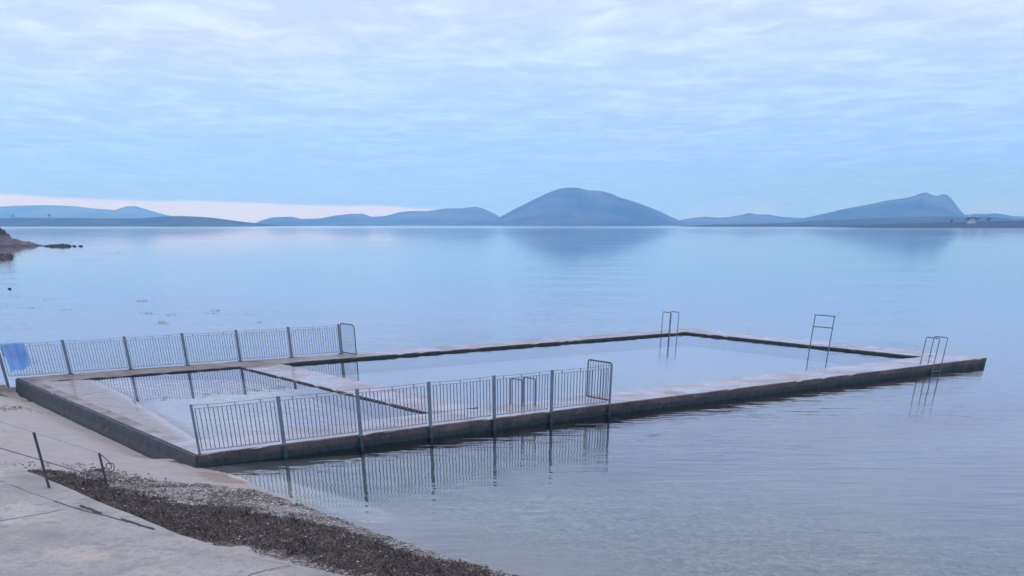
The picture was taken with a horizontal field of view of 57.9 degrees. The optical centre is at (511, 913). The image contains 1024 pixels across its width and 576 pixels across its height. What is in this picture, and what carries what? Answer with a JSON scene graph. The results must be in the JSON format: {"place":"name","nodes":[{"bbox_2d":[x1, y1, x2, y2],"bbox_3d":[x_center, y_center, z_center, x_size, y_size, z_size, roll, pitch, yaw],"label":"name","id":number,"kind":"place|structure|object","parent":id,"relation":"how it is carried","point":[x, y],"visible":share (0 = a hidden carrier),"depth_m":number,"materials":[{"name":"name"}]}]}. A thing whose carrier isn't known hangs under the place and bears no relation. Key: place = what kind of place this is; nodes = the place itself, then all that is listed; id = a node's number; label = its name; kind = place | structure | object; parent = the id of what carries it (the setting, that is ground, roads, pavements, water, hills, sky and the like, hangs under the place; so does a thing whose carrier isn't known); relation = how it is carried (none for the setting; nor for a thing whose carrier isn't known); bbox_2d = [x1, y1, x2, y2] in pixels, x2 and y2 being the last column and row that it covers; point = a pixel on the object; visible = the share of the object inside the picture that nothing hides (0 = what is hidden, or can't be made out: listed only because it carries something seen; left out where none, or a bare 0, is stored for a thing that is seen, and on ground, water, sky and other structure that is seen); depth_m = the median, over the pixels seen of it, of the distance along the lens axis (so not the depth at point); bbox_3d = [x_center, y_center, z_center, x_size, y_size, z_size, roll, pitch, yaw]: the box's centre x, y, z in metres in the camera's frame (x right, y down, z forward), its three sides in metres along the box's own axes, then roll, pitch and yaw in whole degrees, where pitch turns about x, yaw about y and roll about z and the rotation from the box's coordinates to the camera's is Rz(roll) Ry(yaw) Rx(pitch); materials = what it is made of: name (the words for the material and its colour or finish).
{"place":"outdoors","nodes":[
{"label":"outdoors","id":0,"kind":"place"},
{"bbox_2d":[0,205,168,217],"bbox_3d":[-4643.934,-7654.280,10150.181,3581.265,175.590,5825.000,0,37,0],"label":"hills","id":1,"kind":"structure","parent":0,"point":[38,211],"depth_m":9500.34,"materials":[{"name":"blue"}]},
{"bbox_2d":[0,216,287,226],"bbox_3d":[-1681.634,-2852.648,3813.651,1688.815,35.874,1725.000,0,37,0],"label":"headland","id":2,"kind":"structure","parent":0,"point":[178,221],"depth_m":3423.03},
{"bbox_2d":[288,225,353,225],"bbox_3d":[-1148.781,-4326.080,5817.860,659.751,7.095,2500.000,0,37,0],"label":"shore","id":3,"kind":"structure","parent":0,"point":[320,225],"depth_m":5188.19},
{"bbox_2d":[256,207,498,225],"bbox_3d":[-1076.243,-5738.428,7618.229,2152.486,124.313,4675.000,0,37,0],"label":"hills","id":4,"kind":"structure","parent":0,"point":[473,216],"depth_m":6894.68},
{"bbox_2d":[0,226,1023,470],"bbox_3d":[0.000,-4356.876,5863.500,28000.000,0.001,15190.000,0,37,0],"label":"sea","id":5,"kind":"structure","parent":0,"point":[960,290],"depth_m":86.02,"materials":[{"name":"liquid"}]},
{"bbox_2d":[0,251,13,257],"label":"rock","id":6,"kind":"object","parent":5,"relation":"in","point":[5,254],"visible":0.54,"depth_m":174.19,"materials":[{"name":"grey stone"}]},
{"bbox_2d":[0,228,44,246],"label":"rocky point","id":7,"kind":"structure","parent":5,"relation":"in","point":[6,240],"depth_m":263.70,"materials":[{"name":"stone"}]},
{"bbox_2d":[42,243,70,246],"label":"rock","id":8,"kind":"object","parent":5,"relation":"in","point":[60,245],"visible":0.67,"depth_m":259.15,"materials":[{"name":"grey stone"}]},
{"bbox_2d":[29,252,260,322],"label":"floating weed","id":9,"kind":"object","parent":5,"relation":"on","point":[142,301],"visible":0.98,"depth_m":64.14,"materials":[{"name":"grey"}]},
{"bbox_2d":[0,319,1023,575],"bbox_3d":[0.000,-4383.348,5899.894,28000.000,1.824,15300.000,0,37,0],"label":"ground","id":10,"kind":"structure","parent":0,"point":[704,497],"depth_m":22.12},
{"bbox_2d":[0,382,6,389],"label":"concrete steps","id":11,"kind":"structure","parent":10,"relation":"on","point":[2,386],"depth_m":33.33,"materials":[{"name":"grey concrete"}]},
{"bbox_2d":[0,422,114,487],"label":"beach handrail","id":12,"kind":"object","parent":10,"relation":"on","point":[43,466],"visible":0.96,"depth_m":19.40,"materials":[{"name":"metal"}]},
{"bbox_2d":[0,481,287,575],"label":"promenade","id":13,"kind":"structure","parent":10,"relation":"on","point":[68,541],"depth_m":15.81,"materials":[{"name":"concrete"}]},
{"bbox_2d":[1,501,289,575],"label":"promenade joints","id":14,"kind":"object","parent":13,"relation":"on","point":[117,519],"visible":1,"depth_m":17.53,"materials":[{"name":"grey concrete"}]},
{"bbox_2d":[0,462,343,575],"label":"promenade edge","id":15,"kind":"object","parent":13,"relation":"on","point":[30,482],"visible":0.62,"depth_m":17.78,"materials":[{"name":"concrete"}]},
{"bbox_2d":[0,405,516,575],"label":"seaweed","id":16,"kind":"object","parent":10,"relation":"on","point":[400,553],"visible":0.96,"depth_m":17.72,"materials":[{"name":"brown plant"}]},
{"bbox_2d":[34,470,508,575],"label":"shingle","id":17,"kind":"object","parent":10,"relation":"on","point":[270,506],"visible":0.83,"depth_m":18.42,"materials":[{"name":"gravel"}]},
{"bbox_2d":[15,328,986,467],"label":"tidal pool","id":18,"kind":"structure","parent":10,"relation":"on","point":[156,426],"depth_m":31.03,"materials":[{"name":"concrete"}]},
{"bbox_2d":[0,323,356,387],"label":"metal fence","id":19,"kind":"object","parent":18,"relation":"on","point":[341,344],"visible":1,"depth_m":37.48,"materials":[{"name":"metal"}]},
{"bbox_2d":[0,342,30,372],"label":"towel","id":20,"kind":"object","parent":19,"relation":"hanging from","point":[16,356],"visible":1,"depth_m":34.25,"materials":[{"name":"blue fabric"}]},
{"bbox_2d":[50,368,330,396],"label":"paddling pool water","id":21,"kind":"structure","parent":18,"relation":"in","point":[184,383],"depth_m":33.80,"materials":[{"name":"blue liquid"}]},
{"bbox_2d":[189,359,612,459],"bbox_3d":[-2.277,-14.200,26.177,13.719,1.571,1.283,-28,45,-32],"label":"metal fence","id":22,"kind":"object","parent":18,"relation":"attached to","point":[361,431],"visible":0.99,"depth_m":25.86,"materials":[{"name":"metal"}]},
{"bbox_2d":[510,377,535,405],"bbox_3d":[0.351,-16.181,29.627,0.586,1.690,0.695,-24,43,-29],"label":"pool ladder","id":23,"kind":"object","parent":18,"relation":"attached to","point":[523,390],"visible":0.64,"depth_m":29.30,"materials":[{"name":"metal"}]},
{"bbox_2d":[289,334,907,401],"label":"swimming pool water","id":24,"kind":"structure","parent":18,"relation":"in","point":[730,360],"depth_m":39.28,"materials":[{"name":"blue liquid"}]},
{"bbox_2d":[661,311,678,335],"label":"pool ladder","id":25,"kind":"object","parent":18,"relation":"attached to","point":[670,321],"visible":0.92,"depth_m":48.53,"materials":[{"name":"metal"}]},
{"bbox_2d":[809,314,835,349],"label":"ladder frame","id":26,"kind":"object","parent":18,"relation":"attached to","point":[813,326],"visible":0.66,"depth_m":43.23,"materials":[{"name":"metal"}]},
{"bbox_2d":[920,336,947,386],"bbox_3d":[17.339,-22.738,38.315,0.636,1.940,0.695,-24,43,-29],"label":"pool ladder","id":27,"kind":"object","parent":18,"relation":"attached to","point":[934,337],"visible":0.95,"depth_m":38.02,"materials":[{"name":"metal"}]},
{"bbox_2d":[0,0,1023,222],"label":"sky","id":28,"kind":"structure","parent":0,"point":[252,111],"materials":[{"name":"blue"}]},
{"bbox_2d":[490,188,687,225],"bbox_3d":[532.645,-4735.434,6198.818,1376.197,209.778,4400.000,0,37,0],"label":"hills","id":29,"kind":"structure","parent":0,"point":[570,207],"depth_m":5594.30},
{"bbox_2d":[679,213,800,225],"bbox_3d":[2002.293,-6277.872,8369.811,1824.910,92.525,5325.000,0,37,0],"label":"hills","id":30,"kind":"structure","parent":0,"point":[749,218],"depth_m":7727.44,"materials":[{"name":"blue"}]},
{"bbox_2d":[677,223,857,226],"bbox_3d":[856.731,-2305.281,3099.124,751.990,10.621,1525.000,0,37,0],"label":"shore","id":31,"kind":"structure","parent":0,"point":[777,225],"depth_m":2828.57,"materials":[{"name":"blue"}]},
{"bbox_2d":[788,192,968,221],"bbox_3d":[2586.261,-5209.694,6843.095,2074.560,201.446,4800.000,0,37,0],"label":"hills","id":32,"kind":"structure","parent":0,"point":[926,204],"depth_m":6481.98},
{"bbox_2d":[793,216,1023,224],"bbox_3d":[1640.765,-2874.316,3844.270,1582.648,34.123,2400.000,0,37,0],"label":"hills","id":33,"kind":"structure","parent":0,"point":[921,219],"depth_m":3632.08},
{"bbox_2d":[836,221,1023,227],"bbox_3d":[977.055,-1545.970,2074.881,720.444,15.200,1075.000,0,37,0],"label":"headland","id":34,"kind":"structure","parent":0,"point":[1002,224],"depth_m":1884.30,"materials":[{"name":"blue"}]},
{"bbox_2d":[967,216,976,223],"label":"house","id":35,"kind":"structure","parent":34,"relation":"on","point":[971,219],"depth_m":1933.98,"materials":[{"name":"stone"}]},
{"bbox_2d":[967,213,1023,218],"bbox_3d":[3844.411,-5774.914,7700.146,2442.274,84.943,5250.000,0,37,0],"label":"hills","id":36,"kind":"structure","parent":0,"point":[997,215],"depth_m":7606.04,"materials":[{"name":"blue"}]}
]}

